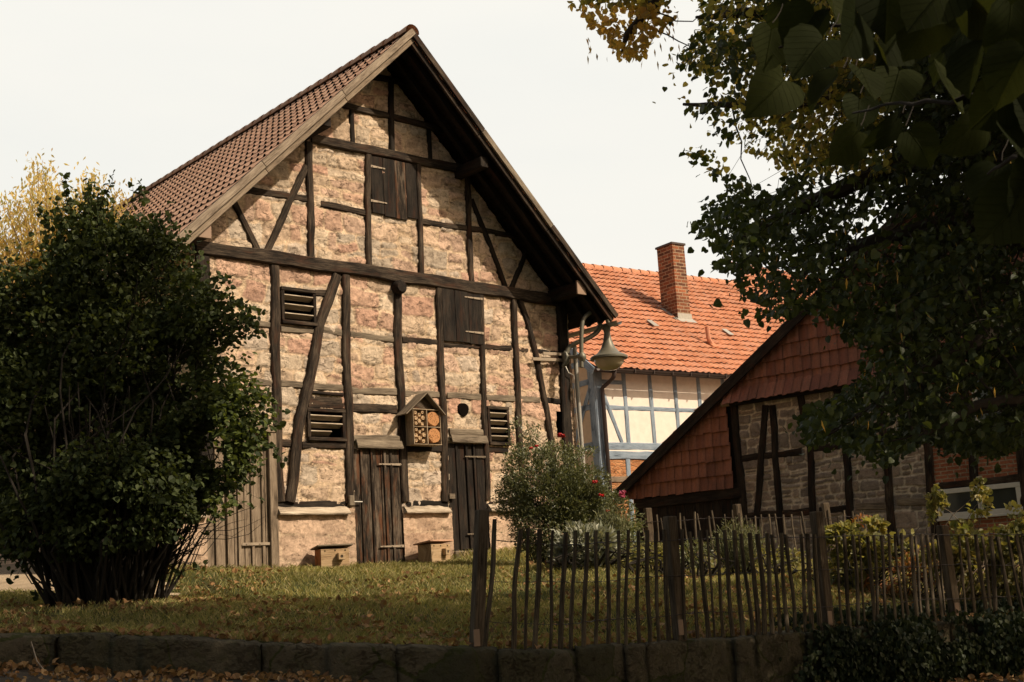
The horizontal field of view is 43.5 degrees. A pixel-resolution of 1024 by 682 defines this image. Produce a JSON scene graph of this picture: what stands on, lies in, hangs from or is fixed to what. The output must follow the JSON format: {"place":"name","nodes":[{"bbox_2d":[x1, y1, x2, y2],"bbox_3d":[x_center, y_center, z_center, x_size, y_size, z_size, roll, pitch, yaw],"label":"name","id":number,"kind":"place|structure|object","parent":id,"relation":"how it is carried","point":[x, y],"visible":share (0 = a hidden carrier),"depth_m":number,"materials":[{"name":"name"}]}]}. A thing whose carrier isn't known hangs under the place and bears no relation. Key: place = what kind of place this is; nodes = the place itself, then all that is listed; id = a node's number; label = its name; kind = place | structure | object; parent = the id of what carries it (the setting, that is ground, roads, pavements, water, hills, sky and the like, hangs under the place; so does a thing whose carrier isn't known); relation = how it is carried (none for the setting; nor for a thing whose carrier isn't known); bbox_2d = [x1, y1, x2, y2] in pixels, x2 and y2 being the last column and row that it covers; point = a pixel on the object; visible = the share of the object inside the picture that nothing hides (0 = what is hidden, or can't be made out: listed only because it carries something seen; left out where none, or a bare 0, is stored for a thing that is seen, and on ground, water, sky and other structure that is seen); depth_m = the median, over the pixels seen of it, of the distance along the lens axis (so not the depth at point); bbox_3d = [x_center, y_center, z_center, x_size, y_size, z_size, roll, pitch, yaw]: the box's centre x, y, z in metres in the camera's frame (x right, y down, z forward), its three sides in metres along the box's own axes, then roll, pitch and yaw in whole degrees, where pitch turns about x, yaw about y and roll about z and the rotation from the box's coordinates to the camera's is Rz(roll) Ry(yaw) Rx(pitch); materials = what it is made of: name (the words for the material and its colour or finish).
{"place":"outdoors","nodes":[
{"label":"outdoors","id":0,"kind":"place"},
{"bbox_2d":[0,564,179,594],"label":"path","id":1,"kind":"structure","parent":0,"point":[22,581],"depth_m":17.97,"materials":[{"name":"beige gravel"}]},
{"bbox_2d":[0,0,1012,279],"label":"sky","id":2,"kind":"structure","parent":0,"point":[138,89],"materials":[{"name":"white"}]},
{"bbox_2d":[0,542,1022,650],"bbox_3d":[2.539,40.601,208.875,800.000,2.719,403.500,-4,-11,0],"label":"lawn","id":3,"kind":"structure","parent":0,"point":[521,593],"depth_m":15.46,"materials":[{"name":"plant"}]},
{"bbox_2d":[0,148,138,297],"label":"yellow tree","id":4,"kind":"object","parent":3,"relation":"on","point":[48,191],"visible":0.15,"depth_m":24.75,"materials":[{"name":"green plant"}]},
{"bbox_2d":[0,169,290,606],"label":"dark shrub","id":5,"kind":"object","parent":3,"relation":"on","point":[108,505],"visible":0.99,"depth_m":14.02,"materials":[{"name":"green plant"}]},
{"bbox_2d":[0,24,621,567],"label":"half timbered barn","id":6,"kind":"structure","parent":3,"relation":"on","point":[376,232],"depth_m":20.83,"materials":[{"name":"stone"}]},
{"bbox_2d":[207,425,279,567],"bbox_3d":[-3.893,2.425,18.354,1.228,2.470,0.130,6,-15,-41],"label":"door","id":7,"kind":"structure","parent":6,"relation":"in","point":[260,547],"depth_m":18.46,"materials":[{"name":"wood"}]},
{"bbox_2d":[348,439,404,563],"bbox_3d":[-2.083,2.670,19.868,1.081,2.289,0.145,6,-15,-41],"label":"door","id":8,"kind":"structure","parent":6,"relation":"in","point":[376,499],"depth_m":19.93,"materials":[{"name":"wood"}]},
{"bbox_2d":[396,392,445,446],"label":"insect hotel","id":9,"kind":"structure","parent":6,"relation":"attached to","point":[422,412],"depth_m":20.55,"materials":[{"name":"brown wood"}]},
{"bbox_2d":[448,434,489,556],"bbox_3d":[-0.699,2.632,21.105,0.884,2.188,0.145,6,-15,-41],"label":"door","id":10,"kind":"structure","parent":6,"relation":"in","point":[466,462],"depth_m":21.12,"materials":[{"name":"wood"}]},
{"bbox_2d":[532,311,627,370],"bbox_3d":[1.171,-0.013,23.042,1.859,1.111,0.680,0,-12,-19],"label":"wall lamp","id":11,"kind":"object","parent":6,"relation":"attached to","point":[608,356],"visible":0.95,"depth_m":22.95,"materials":[{"name":"metal"}]},
{"bbox_2d":[310,543,352,568],"bbox_3d":[-2.629,3.162,18.811,0.540,0.351,0.413,2,-12,-27],"label":"nest box","id":12,"kind":"object","parent":3,"relation":"on","point":[327,555],"visible":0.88,"depth_m":18.70,"materials":[{"name":"beige wood"}]},
{"bbox_2d":[413,540,453,563],"bbox_3d":[-1.199,3.294,20.043,0.413,0.361,0.560,-12,-14,36],"label":"nest box","id":13,"kind":"object","parent":3,"relation":"on","point":[433,550],"visible":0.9,"depth_m":19.91,"materials":[{"name":"beige wood"}]},
{"bbox_2d":[489,415,647,562],"bbox_3d":[0.777,2.132,18.780,2.382,2.358,1.304,-6,-11,11],"label":"rose bush","id":14,"kind":"object","parent":3,"relation":"on","point":[570,490],"visible":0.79,"depth_m":18.63,"materials":[{"name":"green plant"}]},
{"bbox_2d":[544,519,630,567],"bbox_3d":[0.981,2.704,17.015,1.155,0.685,1.125,-4,-11,0],"label":"silver sage","id":15,"kind":"object","parent":3,"relation":"on","point":[580,527],"visible":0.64,"depth_m":16.79,"materials":[{"name":"green plant"}]},
{"bbox_2d":[593,530,662,564],"bbox_3d":[1.540,2.800,17.363,1.103,0.502,1.133,-4,-11,0],"label":"garden plant","id":16,"kind":"object","parent":3,"relation":"on","point":[633,537],"visible":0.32,"depth_m":17.32,"materials":[{"name":"green plant"}]},
{"bbox_2d":[611,542,688,573],"bbox_3d":[1.812,2.863,16.996,1.076,0.452,1.057,-6,-11,13],"label":"garden plant","id":17,"kind":"object","parent":3,"relation":"on","point":[651,554],"visible":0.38,"depth_m":16.88,"materials":[{"name":"green plant"}]},
{"bbox_2d":[569,242,785,539],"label":"blue timbered house","id":18,"kind":"structure","parent":3,"relation":"on","point":[681,343],"depth_m":35.74,"materials":[{"name":"orange tile"}]},
{"bbox_2d":[653,537,733,575],"bbox_3d":[2.387,2.861,16.928,1.100,0.555,1.067,-4,-11,0],"label":"garden plant","id":19,"kind":"object","parent":3,"relation":"on","point":[714,571],"visible":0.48,"depth_m":16.89,"materials":[{"name":"green plant"}]},
{"bbox_2d":[708,517,765,574],"bbox_3d":[3.054,2.780,17.356,0.868,0.820,0.696,-4,-11,0],"label":"lavender bush","id":20,"kind":"object","parent":3,"relation":"on","point":[730,547],"visible":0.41,"depth_m":17.27,"materials":[{"name":"green plant"}]},
{"bbox_2d":[633,503,866,569],"bbox_3d":[3.698,3.078,19.686,4.016,1.166,0.264,0,-12,-17],"label":"paling fence","id":21,"kind":"object","parent":3,"relation":"on","point":[736,511],"visible":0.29,"depth_m":19.67,"materials":[{"name":"brown wood"}]},
{"bbox_2d":[731,261,819,303],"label":"hipped roof house","id":22,"kind":"structure","parent":3,"relation":"on","point":[752,277],"depth_m":54.87,"materials":[{"name":"orange ceramic"}]},
{"bbox_2d":[748,540,811,574],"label":"garden plant","id":23,"kind":"object","parent":3,"relation":"on","point":[795,560],"visible":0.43,"depth_m":16.66,"materials":[{"name":"green plant"}]},
{"bbox_2d":[612,186,1023,558],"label":"tile hung stone barn","id":24,"kind":"structure","parent":3,"relation":"on","point":[724,446],"depth_m":26.60,"materials":[{"name":"red tile"}]},
{"bbox_2d":[642,483,738,552],"bbox_3d":[3.935,4.469,27.819,2.520,2.532,0.040,-12,-14,38],"label":"barn door","id":25,"kind":"structure","parent":24,"relation":"in","point":[719,507],"depth_m":27.80,"materials":[{"name":"wood"}]},
{"bbox_2d":[937,482,1022,520],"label":"window","id":26,"kind":"structure","parent":24,"relation":"in","point":[1003,493],"depth_m":24.00,"materials":[{"name":"white paint"}]},
{"bbox_2d":[972,376,1000,421],"bbox_3d":[8.969,1.149,24.069,0.711,1.122,0.110,-12,-14,38],"label":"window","id":27,"kind":"structure","parent":24,"relation":"in","point":[976,390],"depth_m":24.19,"materials":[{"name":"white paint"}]},
{"bbox_2d":[805,514,920,590],"bbox_3d":[4.296,2.638,15.931,1.300,0.951,1.329,-11,-13,32],"label":"currant bush","id":28,"kind":"object","parent":3,"relation":"on","point":[875,523],"visible":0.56,"depth_m":15.80,"materials":[{"name":"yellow plant"}]},
{"bbox_2d":[852,513,945,597],"bbox_3d":[4.810,2.585,15.580,1.251,1.107,1.229,-4,-11,0],"label":"rusty bush","id":29,"kind":"object","parent":3,"relation":"on","point":[896,585],"visible":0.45,"depth_m":15.52,"materials":[{"name":"green plant"}]},
{"bbox_2d":[904,476,1023,601],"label":"yellow shrub","id":30,"kind":"object","parent":3,"relation":"on","point":[967,529],"visible":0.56,"depth_m":15.34,"materials":[{"name":"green plant"}]},
{"bbox_2d":[974,508,1023,600],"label":"yellow shrub","id":31,"kind":"object","parent":3,"relation":"on","point":[1018,524],"visible":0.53,"depth_m":14.99,"materials":[{"name":"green plant"}]},
{"bbox_2d":[0,669,1022,681],"bbox_3d":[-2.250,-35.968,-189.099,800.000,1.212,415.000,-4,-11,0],"label":"road","id":32,"kind":"structure","parent":0,"point":[29,678],"depth_m":10.20,"materials":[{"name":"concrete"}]},
{"bbox_2d":[31,641,43,668],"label":"dry twig","id":33,"kind":"object","parent":32,"relation":"on","point":[35,656],"visible":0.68,"depth_m":10.38,"materials":[{"name":"brown wood"}]},
{"bbox_2d":[0,617,994,681],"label":"retaining wall","id":34,"kind":"structure","parent":32,"relation":"on","point":[750,658],"depth_m":10.69,"materials":[{"name":"stone"}]},
{"bbox_2d":[469,509,1023,649],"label":"paling fence","id":35,"kind":"object","parent":34,"relation":"on","point":[674,575],"visible":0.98,"depth_m":12.18,"materials":[{"name":"brown wood"}]},
{"bbox_2d":[774,597,1023,681],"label":"ivy","id":36,"kind":"object","parent":34,"relation":"attached to","point":[885,654],"visible":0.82,"depth_m":12.92,"materials":[{"name":"green plant"}]},
{"bbox_2d":[0,559,1023,681],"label":"fallen leaves","id":37,"kind":"object","parent":32,"relation":"on","point":[63,668],"visible":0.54,"depth_m":12.10,"materials":[{"name":"brown plant"}]},
{"bbox_2d":[567,0,1023,494],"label":"lime tree","id":38,"kind":"object","parent":32,"relation":"on","point":[963,60],"visible":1,"depth_m":8.07,"materials":[{"name":"green plant"}]},
{"bbox_2d":[589,499,632,555],"bbox_3d":[1.359,2.610,17.712,0.613,0.883,0.520,-4,-11,0],"label":"rosemary bush","id":39,"kind":"object","parent":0,"point":[616,523],"visible":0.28,"depth_m":17.70,"materials":[{"name":"green plant"}]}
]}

